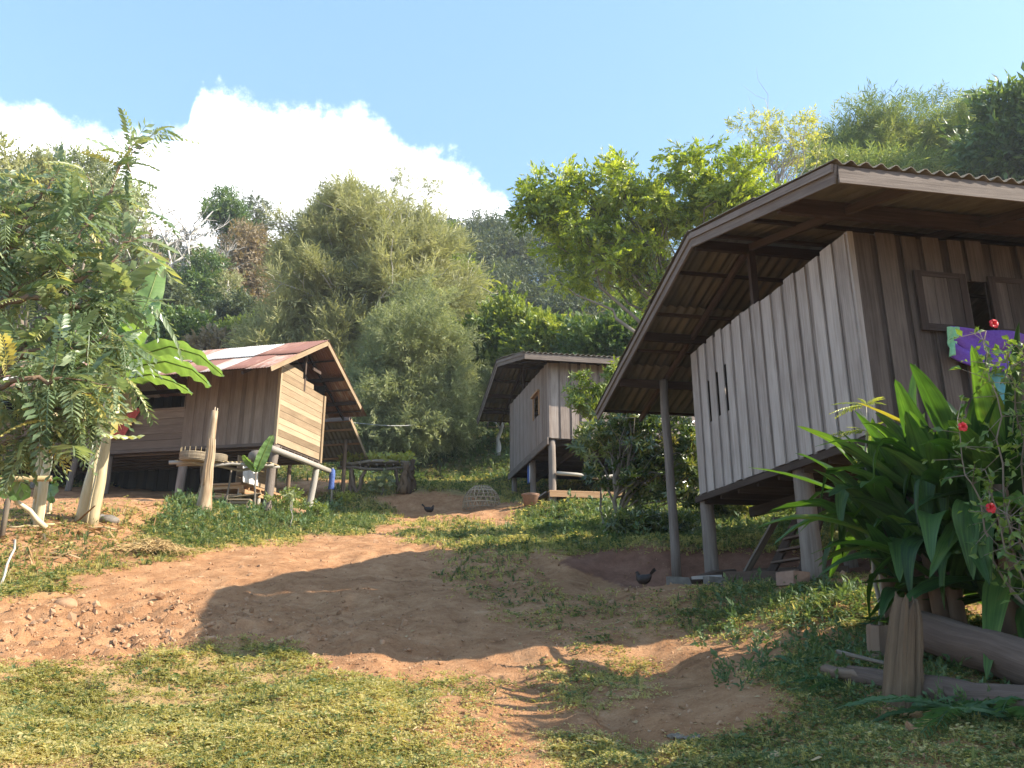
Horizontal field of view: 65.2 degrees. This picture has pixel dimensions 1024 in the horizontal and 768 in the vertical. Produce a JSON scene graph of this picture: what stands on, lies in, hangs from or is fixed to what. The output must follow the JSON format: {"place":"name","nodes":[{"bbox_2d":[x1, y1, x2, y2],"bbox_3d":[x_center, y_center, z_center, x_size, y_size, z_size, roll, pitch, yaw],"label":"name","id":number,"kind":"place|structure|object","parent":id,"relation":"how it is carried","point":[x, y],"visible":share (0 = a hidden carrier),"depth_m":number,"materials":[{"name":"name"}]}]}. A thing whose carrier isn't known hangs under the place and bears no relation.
{"place":"outdoors","nodes":[
{"label":"outdoors","id":0,"kind":"place"},
{"bbox_2d":[0,291,1023,767],"bbox_3d":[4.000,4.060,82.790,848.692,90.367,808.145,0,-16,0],"label":"ground","id":1,"kind":"structure","parent":0,"point":[610,569],"depth_m":9.79,"materials":[{"name":"soil"}]},
{"bbox_2d":[0,498,10,537],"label":"prop stake","id":2,"kind":"object","parent":1,"relation":"on","point":[5,514],"visible":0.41,"depth_m":14.26,"materials":[{"name":"brown wood"}]},
{"bbox_2d":[0,476,51,481],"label":"bamboo pole","id":3,"kind":"object","parent":2,"relation":"on","point":[39,478],"visible":0.56,"depth_m":14.39,"materials":[{"name":"wood"}]},
{"bbox_2d":[0,539,15,583],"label":"dry stick","id":4,"kind":"object","parent":1,"relation":"on","point":[8,560],"visible":0.88,"depth_m":12.13,"materials":[{"name":"white wood"}]},
{"bbox_2d":[0,475,47,528],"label":"cut banana leaf","id":5,"kind":"object","parent":1,"relation":"on","point":[14,497],"visible":0.66,"depth_m":14.50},
{"bbox_2d":[24,366,57,524],"bbox_3d":[-8.985,1.255,15.327,1.132,3.091,0.721,5,-17,-16],"label":"banana plant","id":6,"kind":"object","parent":1,"relation":"on","point":[40,493],"visible":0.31,"depth_m":15.12,"materials":[{"name":"beige plant"}]},
{"bbox_2d":[0,130,103,364],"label":"leafy tree","id":7,"kind":"object","parent":1,"relation":"on","point":[10,162],"visible":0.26,"depth_m":54.33,"materials":[{"name":"green plant"}]},
{"bbox_2d":[46,476,62,513],"bbox_3d":[-9.197,2.270,15.986,0.473,0.840,0.275,-7,-18,23],"label":"banana sapling","id":8,"kind":"object","parent":1,"relation":"on","point":[53,490],"visible":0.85,"depth_m":15.99,"materials":[{"name":"green plant"}]},
{"bbox_2d":[53,597,77,606],"bbox_3d":[-5.973,2.953,10.694,0.318,0.200,0.263,0,-16,0],"label":"stone","id":9,"kind":"object","parent":1,"relation":"on","point":[68,601],"visible":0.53,"depth_m":10.63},
{"bbox_2d":[36,136,156,348],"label":"leafy tree","id":10,"kind":"object","parent":1,"relation":"on","point":[90,165],"visible":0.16,"depth_m":67.47,"materials":[{"name":"green plant"}]},
{"bbox_2d":[0,107,200,498],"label":"pinnate tree","id":11,"kind":"object","parent":1,"relation":"on","point":[61,376],"visible":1,"depth_m":11.94,"materials":[{"name":"green plant"}]},
{"bbox_2d":[99,515,119,523],"bbox_3d":[-8.041,2.728,15.977,0.369,0.244,0.332,9,-18,-27],"label":"stone","id":12,"kind":"object","parent":1,"relation":"on","point":[112,518],"visible":0.63,"depth_m":15.88,"materials":[{"name":"grey stone"}]},
{"bbox_2d":[88,200,172,265],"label":"leafy tree","id":13,"kind":"object","parent":1,"relation":"on","point":[149,236],"visible":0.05,"depth_m":81.21,"materials":[{"name":"green plant"}]},
{"bbox_2d":[106,210,186,271],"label":"bare tree","id":14,"kind":"object","parent":1,"relation":"on","point":[147,235],"visible":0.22,"depth_m":78.40,"materials":[{"name":"grey plant"}]},
{"bbox_2d":[74,259,223,525],"bbox_3d":[-7.508,-0.064,15.905,3.243,5.850,1.430,-2,-16,7],"label":"banana plant","id":15,"kind":"object","parent":1,"relation":"on","point":[165,351],"visible":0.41,"depth_m":15.96,"materials":[{"name":"green plant"}]},
{"bbox_2d":[101,535,224,555],"bbox_3d":[-6.244,2.916,14.335,2.313,0.432,1.244,0,-16,0],"label":"straw heap","id":16,"kind":"object","parent":1,"relation":"on","point":[152,545],"visible":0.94,"depth_m":14.19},
{"bbox_2d":[146,235,183,269],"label":"slim tree","id":17,"kind":"object","parent":1,"relation":"on","point":[162,249],"visible":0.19,"depth_m":82.51,"materials":[{"name":"green plant"}]},
{"bbox_2d":[125,265,206,337],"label":"leafy tree","id":18,"kind":"object","parent":1,"relation":"on","point":[177,293],"visible":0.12,"depth_m":69.30,"materials":[{"name":"green plant"}]},
{"bbox_2d":[147,171,211,271],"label":"bare tree","id":19,"kind":"object","parent":1,"relation":"on","point":[176,245],"visible":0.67,"depth_m":81.50,"materials":[{"name":"grey plant"}]},
{"bbox_2d":[0,340,366,510],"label":"plank hut","id":20,"kind":"object","parent":1,"relation":"on","point":[291,397],"visible":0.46,"depth_m":25.61,"materials":[{"name":"brown wood"}]},
{"bbox_2d":[112,408,139,438],"bbox_3d":[-12.452,1.269,25.726,1.176,1.003,0.115,-3,-17,10],"label":"red cloth","id":21,"kind":"object","parent":20,"relation":"hanging from","point":[133,414],"visible":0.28,"depth_m":25.70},
{"bbox_2d":[169,460,279,471],"bbox_3d":[-8.300,2.350,23.218,3.078,0.273,0.494,7,-18,-24],"label":"pole shelf","id":22,"kind":"object","parent":20,"relation":"attached to","point":[225,464],"visible":0.73,"depth_m":23.10,"materials":[{"name":"brown wood"}]},
{"bbox_2d":[179,446,205,462],"bbox_3d":[-9.002,2.026,22.700,0.824,0.380,0.824,0,-16,0],"label":"woven basket","id":23,"kind":"object","parent":22,"relation":"on","point":[192,456],"visible":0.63,"depth_m":22.37,"materials":[{"name":"wicker"}]},
{"bbox_2d":[243,466,263,485],"bbox_3d":[-8.010,2.812,24.518,0.115,0.522,1.500,-4,-17,13],"label":"white cloth","id":24,"kind":"object","parent":22,"relation":"hanging from","point":[248,476],"visible":0.84,"depth_m":24.48,"materials":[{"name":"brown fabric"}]},
{"bbox_2d":[146,302,228,342],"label":"bush","id":25,"kind":"object","parent":1,"relation":"on","point":[186,320],"visible":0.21,"depth_m":51.55,"materials":[{"name":"green plant"}]},
{"bbox_2d":[151,201,231,273],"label":"bare tree","id":26,"kind":"object","parent":1,"relation":"on","point":[190,232],"visible":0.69,"depth_m":78.62,"materials":[{"name":"grey plant"}]},
{"bbox_2d":[173,227,210,270],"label":"slim tree","id":27,"kind":"object","parent":1,"relation":"on","point":[192,238],"visible":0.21,"depth_m":90.11,"materials":[{"name":"grey plant"}]},
{"bbox_2d":[101,231,285,336],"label":"woods","id":28,"kind":"object","parent":1,"relation":"on","point":[178,255],"visible":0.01,"depth_m":111.41,"materials":[{"name":"green plant"}]},
{"bbox_2d":[166,242,239,310],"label":"leafy tree","id":29,"kind":"object","parent":1,"relation":"on","point":[200,273],"visible":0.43,"depth_m":74.76,"materials":[{"name":"green plant"}]},
{"bbox_2d":[196,407,217,510],"bbox_3d":[-7.452,1.902,19.646,0.396,2.659,0.456,0,-16,0],"label":"dead banana stem","id":30,"kind":"object","parent":1,"relation":"on","point":[205,495],"visible":0.97,"depth_m":19.48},
{"bbox_2d":[181,322,240,350],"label":"bush","id":31,"kind":"object","parent":1,"relation":"on","point":[204,339],"visible":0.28,"depth_m":48.44,"materials":[{"name":"green plant"}]},
{"bbox_2d":[180,170,261,273],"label":"leafy tree","id":32,"kind":"object","parent":1,"relation":"on","point":[227,205],"visible":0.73,"depth_m":89.77,"materials":[{"name":"green plant"}]},
{"bbox_2d":[206,266,252,300],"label":"slim tree","id":33,"kind":"object","parent":1,"relation":"on","point":[231,280],"visible":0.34,"depth_m":74.67,"materials":[{"name":"green plant"}]},
{"bbox_2d":[195,281,266,327],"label":"leafy tree","id":34,"kind":"object","parent":1,"relation":"on","point":[237,303],"visible":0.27,"depth_m":70.17,"materials":[{"name":"green plant"}]},
{"bbox_2d":[209,310,256,333],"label":"bush","id":35,"kind":"object","parent":1,"relation":"on","point":[225,322],"depth_m":52.40,"materials":[{"name":"green plant"}]},
{"bbox_2d":[228,498,251,507],"bbox_3d":[-7.909,3.582,23.222,0.620,0.474,0.300,1,-16,-3],"label":"wooden bench","id":36,"kind":"object","parent":1,"relation":"on","point":[232,501],"visible":0.52,"depth_m":23.15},
{"bbox_2d":[208,215,279,307],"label":"leafy tree","id":37,"kind":"object","parent":1,"relation":"on","point":[252,242],"visible":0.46,"depth_m":80.74,"materials":[{"name":"brown plant"}]},
{"bbox_2d":[242,435,273,508],"bbox_3d":[-7.267,2.626,22.717,0.857,2.385,0.360,2,-16,-8],"label":"banana sapling","id":38,"kind":"object","parent":1,"relation":"on","point":[262,456],"visible":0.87,"depth_m":22.88,"materials":[{"name":"green plant"}]},
{"bbox_2d":[238,188,282,238],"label":"leafy tree","id":39,"kind":"object","parent":1,"relation":"on","point":[257,216],"visible":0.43,"depth_m":100.19,"materials":[{"name":"green plant"}]},
{"bbox_2d":[261,484,311,515],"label":"weed","id":40,"kind":"object","parent":1,"relation":"on","point":[282,502],"visible":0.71,"depth_m":23.44,"materials":[{"name":"green plant"}]},
{"bbox_2d":[212,417,367,505],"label":"kitchen shed","id":41,"kind":"structure","parent":1,"relation":"on","point":[341,436],"depth_m":30.07,"materials":[{"name":"weathered brown brown timber"},{"name":"tin"}]},
{"bbox_2d":[308,500,330,516],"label":"weed","id":42,"kind":"object","parent":1,"relation":"on","point":[321,510],"visible":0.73,"depth_m":23.79,"materials":[{"name":"green plant"}]},
{"bbox_2d":[328,467,334,501],"bbox_3d":[-6.324,3.621,28.002,0.560,1.406,0.132,0,-16,0],"label":"clothes stand","id":43,"kind":"object","parent":1,"relation":"on","point":[331,480],"visible":0.87,"depth_m":28.02,"materials":[{"name":"blue fabric"}]},
{"bbox_2d":[0,192,677,343],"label":"woods","id":44,"kind":"object","parent":1,"relation":"on","point":[501,248],"visible":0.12,"depth_m":111.27,"materials":[{"name":"green plant"}]},
{"bbox_2d":[303,175,383,219],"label":"leafy tree","id":45,"kind":"object","parent":1,"relation":"on","point":[320,194],"visible":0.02,"depth_m":112.82,"materials":[{"name":"green plant"}]},
{"bbox_2d":[334,490,356,503],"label":"weed","id":46,"kind":"object","parent":1,"relation":"on","point":[349,495],"visible":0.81,"depth_m":27.78,"materials":[{"name":"green plant"}]},
{"bbox_2d":[220,160,497,382],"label":"feathery tree","id":47,"kind":"object","parent":1,"relation":"on","point":[343,262],"visible":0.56,"depth_m":46.06,"materials":[{"name":"green plant"}]},
{"bbox_2d":[336,449,417,492],"bbox_3d":[-5.263,3.552,31.179,3.214,1.992,1.552,3,-17,-10],"label":"raised bed","id":48,"kind":"object","parent":1,"relation":"on","point":[380,461],"visible":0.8,"depth_m":30.89,"materials":[{"name":"green wood"}]},
{"bbox_2d":[367,468,396,494],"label":"bed plant","id":49,"kind":"object","parent":1,"relation":"on","point":[381,483],"visible":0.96,"depth_m":29.89,"materials":[{"name":"green plant"}]},
{"bbox_2d":[395,451,416,493],"bbox_3d":[-3.988,3.405,30.174,0.783,1.795,0.752,0,-16,0],"label":"gnarled stump","id":50,"kind":"object","parent":1,"relation":"on","point":[407,484],"visible":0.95,"depth_m":29.94,"materials":[{"name":"brown wood"}]},
{"bbox_2d":[334,268,492,466],"bbox_3d":[-5.192,-0.767,40.261,8.663,11.138,7.989,14,-22,-40],"label":"feathery tree","id":51,"kind":"object","parent":1,"relation":"on","point":[419,370],"visible":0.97,"depth_m":38.82,"materials":[{"name":"green plant"}]},
{"bbox_2d":[379,152,451,211],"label":"leafy tree","id":52,"kind":"object","parent":1,"relation":"on","point":[394,178],"visible":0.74,"depth_m":111.14,"materials":[{"name":"green plant"}]},
{"bbox_2d":[423,214,501,316],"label":"broadleaf tree","id":53,"kind":"object","parent":1,"relation":"on","point":[493,289],"visible":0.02,"depth_m":59.90,"materials":[{"name":"green plant"}]},
{"bbox_2d":[462,485,500,509],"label":"basket coop","id":54,"kind":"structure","parent":1,"relation":"on","point":[473,490],"depth_m":26.11,"materials":[{"name":"wicker"}]},
{"bbox_2d":[464,366,503,455],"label":"young tree","id":55,"kind":"object","parent":1,"relation":"on","point":[483,384],"visible":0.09,"depth_m":41.63,"materials":[{"name":"green plant"}]},
{"bbox_2d":[451,279,552,436],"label":"bush","id":56,"kind":"object","parent":1,"relation":"on","point":[500,313],"visible":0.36,"depth_m":44.57,"materials":[{"name":"green plant"}]},
{"bbox_2d":[0,499,1015,767],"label":"litter","id":57,"kind":"object","parent":1,"relation":"on","point":[340,633],"visible":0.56,"depth_m":10.26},
{"bbox_2d":[0,491,1021,767],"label":"gravel","id":58,"kind":"structure","parent":1,"relation":"on","point":[72,617],"depth_m":9.02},
{"bbox_2d":[0,424,1023,767],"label":"dry grass","id":59,"kind":"structure","parent":1,"relation":"on","point":[302,742],"depth_m":6.12,"materials":[{"name":"plant"}]},
{"bbox_2d":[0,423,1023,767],"bbox_3d":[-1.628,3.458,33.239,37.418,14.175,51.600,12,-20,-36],"label":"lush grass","id":60,"kind":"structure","parent":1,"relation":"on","point":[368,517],"depth_m":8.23,"materials":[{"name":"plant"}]},
{"bbox_2d":[521,493,539,505],"bbox_3d":[0.576,3.619,24.982,0.586,0.361,0.586,0,-16,0],"label":"flower pot","id":61,"kind":"object","parent":1,"relation":"on","point":[528,498],"visible":0.97,"depth_m":24.79,"materials":[{"name":"ceramic"}]},
{"bbox_2d":[498,304,592,356],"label":"bush","id":62,"kind":"object","parent":1,"relation":"on","point":[536,335],"visible":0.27,"depth_m":42.23,"materials":[{"name":"green plant"}]},
{"bbox_2d":[538,490,628,501],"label":"plank platform","id":63,"kind":"structure","parent":1,"relation":"on","point":[563,494],"depth_m":25.11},
{"bbox_2d":[153,428,1016,707],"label":"weeds","id":64,"kind":"object","parent":1,"relation":"on","point":[813,636],"visible":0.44,"depth_m":8.45,"materials":[{"name":"green plant"}]},
{"bbox_2d":[476,351,694,503],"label":"stilt house","id":65,"kind":"structure","parent":1,"relation":"on","point":[524,395],"depth_m":27.99,"materials":[{"name":"wood"}]},
{"bbox_2d":[530,389,539,420],"bbox_3d":[0.800,0.740,27.558,0.110,0.855,1.057,3,-17,-10],"label":"window frame","id":66,"kind":"structure","parent":65,"relation":"in","point":[537,391],"depth_m":27.54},
{"bbox_2d":[556,471,644,478],"bbox_3d":[2.986,2.934,25.458,3.206,0.222,0.153,3,-17,-9],"label":"rail pole","id":67,"kind":"object","parent":65,"relation":"attached to","point":[570,474],"visible":0.36,"depth_m":25.26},
{"bbox_2d":[561,355,619,523],"bbox_3d":[2.083,1.516,19.872,1.757,4.592,1.241,0,-16,0],"label":"sapling","id":68,"kind":"object","parent":1,"relation":"on","point":[578,399],"visible":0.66,"depth_m":20.17,"materials":[{"name":"green plant"}]},
{"bbox_2d":[550,302,643,356],"bbox_3d":[4.942,-0.235,40.169,7.408,7.783,5.102,-8,-18,25],"label":"bush","id":69,"kind":"object","parent":1,"relation":"on","point":[610,335],"visible":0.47,"depth_m":39.61,"materials":[{"name":"green plant"}]},
{"bbox_2d":[586,283,647,318],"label":"bush","id":70,"kind":"object","parent":1,"relation":"on","point":[631,298],"visible":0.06,"depth_m":47.16,"materials":[{"name":"green plant"}]},
{"bbox_2d":[563,405,699,514],"bbox_3d":[3.229,1.560,18.934,3.889,4.364,2.720,0,-16,0],"label":"glossy shrub","id":71,"kind":"object","parent":1,"relation":"on","point":[643,458],"visible":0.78,"depth_m":18.68,"materials":[{"name":"green plant"}]},
{"bbox_2d":[635,568,655,586],"bbox_3d":[2.107,3.077,12.654,0.159,0.312,0.378,14,-21,-39],"label":"hen","id":72,"kind":"object","parent":1,"relation":"on","point":[643,579],"visible":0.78,"depth_m":12.61,"materials":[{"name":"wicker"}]},
{"bbox_2d":[504,130,796,481],"bbox_3d":[5.727,-2.969,31.418,12.397,14.612,4.964,-3,-17,9],"label":"mango tree","id":73,"kind":"object","parent":1,"relation":"on","point":[624,255],"visible":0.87,"depth_m":32.05,"materials":[{"name":"green plant"}]},
{"bbox_2d":[599,500,701,537],"bbox_3d":[3.031,3.031,17.183,2.392,1.231,1.615,0,-16,0],"label":"shrub","id":74,"kind":"object","parent":1,"relation":"on","point":[643,516],"visible":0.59,"depth_m":16.97,"materials":[{"name":"green plant"}]},
{"bbox_2d":[666,576,691,584],"bbox_3d":[2.670,3.173,12.767,0.366,0.204,0.277,0,-16,0],"label":"footing stone","id":75,"kind":"object","parent":1,"relation":"on","point":[678,580],"visible":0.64,"depth_m":12.65,"materials":[{"name":"grey stone"}]},
{"bbox_2d":[689,569,735,583],"bbox_3d":[3.234,3.137,12.938,0.981,0.310,0.231,5,-17,-17],"label":"bent log","id":76,"kind":"object","parent":1,"relation":"on","point":[716,572],"visible":0.32,"depth_m":12.90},
{"bbox_2d":[703,576,725,584],"bbox_3d":[3.151,3.069,12.457,0.292,0.150,0.280,4,-17,-13],"label":"footing stone","id":77,"kind":"object","parent":1,"relation":"on","point":[706,579],"visible":0.57,"depth_m":12.36,"materials":[{"name":"grey stone"}]},
{"bbox_2d":[678,485,754,518],"bbox_3d":[5.234,2.844,19.829,2.376,1.799,2.059,0,-16,0],"label":"shrub","id":78,"kind":"object","parent":1,"relation":"on","point":[729,509],"visible":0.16,"depth_m":19.48,"materials":[{"name":"green plant"}]},
{"bbox_2d":[724,571,779,581],"bbox_3d":[3.795,2.938,12.189,1.123,0.183,0.085,-8,-18,26],"label":"loose plank","id":79,"kind":"object","parent":1,"relation":"on","point":[746,575],"visible":0.36,"depth_m":12.23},
{"bbox_2d":[743,517,779,570],"bbox_3d":[4.092,2.749,13.251,0.129,0.951,1.209,4,-17,-15],"label":"leaning plank","id":80,"kind":"object","parent":1,"relation":"on","point":[761,545],"visible":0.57,"depth_m":13.17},
{"bbox_2d":[716,68,838,191],"bbox_3d":[13.108,-6.644,38.208,6.453,20.077,5.180,0,-16,0],"label":"slender tree","id":81,"kind":"object","parent":1,"relation":"on","point":[770,137],"visible":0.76,"depth_m":39.12,"materials":[{"name":"green plant"}]},
{"bbox_2d":[776,570,809,585],"bbox_3d":[3.635,2.508,10.289,0.411,0.192,0.338,11,-19,-32],"label":"footing stone","id":82,"kind":"object","parent":1,"relation":"on","point":[787,577],"visible":0.71,"depth_m":10.18,"materials":[{"name":"stone"}]},
{"bbox_2d":[759,655,827,665],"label":"fern","id":83,"kind":"object","parent":1,"relation":"on","point":[789,660],"visible":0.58,"depth_m":6.79,"materials":[{"name":"green plant"}]},
{"bbox_2d":[743,566,849,572],"bbox_3d":[4.687,3.115,13.248,1.701,0.172,0.088,-10,-19,31],"label":"loose plank","id":84,"kind":"object","parent":1,"relation":"on","point":[843,568],"visible":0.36,"depth_m":13.23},
{"bbox_2d":[767,495,830,571],"bbox_3d":[4.301,2.351,12.057,0.530,1.392,1.729,2,-16,-7],"label":"step ladder","id":85,"kind":"object","parent":1,"relation":"on","point":[780,553],"visible":0.35,"depth_m":12.30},
{"bbox_2d":[594,159,1023,580],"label":"stilt house","id":86,"kind":"structure","parent":1,"relation":"on","point":[771,321],"depth_m":10.54,"materials":[{"name":"wood"}]},
{"bbox_2d":[947,326,959,356],"bbox_3d":[5.209,-0.495,9.420,0.191,0.387,0.087,0,-16,0],"label":"green towel","id":87,"kind":"object","parent":86,"relation":"hanging from","point":[951,331],"visible":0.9,"depth_m":9.43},
{"bbox_2d":[951,326,1023,371],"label":"purple blanket","id":88,"kind":"object","parent":86,"relation":"hanging from","point":[965,343],"visible":0.53,"depth_m":9.53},
{"bbox_2d":[989,371,1007,402],"bbox_3d":[5.746,0.035,9.502,0.361,0.592,0.075,3,-17,-10],"label":"teal sheet","id":89,"kind":"object","parent":86,"relation":"hanging from","point":[1000,387],"visible":0.19,"depth_m":9.51,"materials":[{"name":"fabric"}]},
{"bbox_2d":[794,676,863,691],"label":"fern","id":90,"kind":"object","parent":1,"relation":"on","point":[817,684],"visible":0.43,"depth_m":5.95,"materials":[{"name":"green plant"}]},
{"bbox_2d":[820,664,857,678],"bbox_3d":[2.557,2.204,6.080,0.096,0.121,0.473,8,-18,-26],"label":"fallen log","id":91,"kind":"object","parent":1,"relation":"on","point":[844,673],"visible":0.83,"depth_m":6.12,"materials":[{"name":"brown plant"}]},
{"bbox_2d":[830,397,885,625],"bbox_3d":[3.377,1.205,7.476,0.594,2.217,0.623,-12,-20,36],"label":"frail sapling","id":92,"kind":"object","parent":1,"relation":"on","point":[876,589],"visible":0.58,"depth_m":7.64,"materials":[{"name":"green plant"}]},
{"bbox_2d":[836,649,883,664],"bbox_3d":[2.725,2.134,6.253,0.037,0.093,0.619,3,-17,-10],"label":"fallen log","id":93,"kind":"object","parent":1,"relation":"on","point":[857,656],"visible":0.91,"depth_m":6.24,"materials":[{"name":"grey wood"}]},
{"bbox_2d":[780,123,958,179],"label":"bamboo clump","id":94,"kind":"object","parent":1,"relation":"on","point":[920,162],"visible":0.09,"depth_m":54.77,"materials":[{"name":"green plant"}]},
{"bbox_2d":[866,624,887,659],"bbox_3d":[2.969,2.115,6.449,0.243,0.354,0.235,0,-16,0],"label":"cut stump","id":95,"kind":"object","parent":1,"relation":"on","point":[876,637],"visible":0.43,"depth_m":6.39,"materials":[{"name":"wood"}]},
{"bbox_2d":[798,78,958,176],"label":"bamboo clump","id":96,"kind":"object","parent":1,"relation":"on","point":[873,124],"visible":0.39,"depth_m":61.16,"materials":[{"name":"green plant"}]},
{"bbox_2d":[749,323,1023,680],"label":"strap leaved plant","id":97,"kind":"object","parent":1,"relation":"on","point":[909,533],"visible":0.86,"depth_m":6.54,"materials":[{"name":"green plant"}]},
{"bbox_2d":[881,591,923,709],"bbox_3d":[2.680,1.879,5.531,0.379,0.874,0.269,0,-16,0],"label":"split stump","id":98,"kind":"object","parent":1,"relation":"on","point":[903,672],"visible":0.82,"depth_m":5.49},
{"bbox_2d":[844,694,1017,737],"bbox_3d":[2.613,2.036,4.978,0.930,0.222,1.089,8,-18,-26],"label":"fern","id":99,"kind":"object","parent":1,"relation":"on","point":[937,709],"visible":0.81,"depth_m":4.91,"materials":[{"name":"green plant"}]},
{"bbox_2d":[843,665,1023,717],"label":"fallen log","id":100,"kind":"object","parent":1,"relation":"on","point":[975,691],"visible":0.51,"depth_m":5.24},
{"bbox_2d":[892,77,998,174],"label":"bamboo clump","id":101,"kind":"object","parent":1,"relation":"on","point":[935,132],"visible":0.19,"depth_m":62.16,"materials":[{"name":"green plant"}]},
{"bbox_2d":[919,319,1023,604],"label":"hibiscus bush","id":102,"kind":"object","parent":1,"relation":"on","point":[991,508],"visible":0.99,"depth_m":5.80,"materials":[{"name":"green plant"}]},
{"bbox_2d":[921,611,1023,684],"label":"fallen log","id":103,"kind":"object","parent":1,"relation":"on","point":[958,640],"visible":0.73,"depth_m":5.61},
{"bbox_2d":[922,704,1023,719],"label":"fern","id":104,"kind":"object","parent":1,"relation":"on","point":[1016,712],"visible":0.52,"depth_m":4.74,"materials":[{"name":"green plant"}]},
{"bbox_2d":[936,695,1023,712],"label":"fern","id":105,"kind":"object","parent":1,"relation":"on","point":[999,703],"visible":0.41,"depth_m":4.80,"materials":[{"name":"green plant"}]},
{"bbox_2d":[938,61,1023,181],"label":"broadleaf tree","id":106,"kind":"object","parent":1,"relation":"on","point":[991,145],"visible":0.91,"depth_m":52.70,"materials":[{"name":"green plant"}]},
{"bbox_2d":[0,0,1023,280],"label":"sky","id":107,"kind":"structure","parent":0,"point":[484,89],"materials":[{"name":"blue"}]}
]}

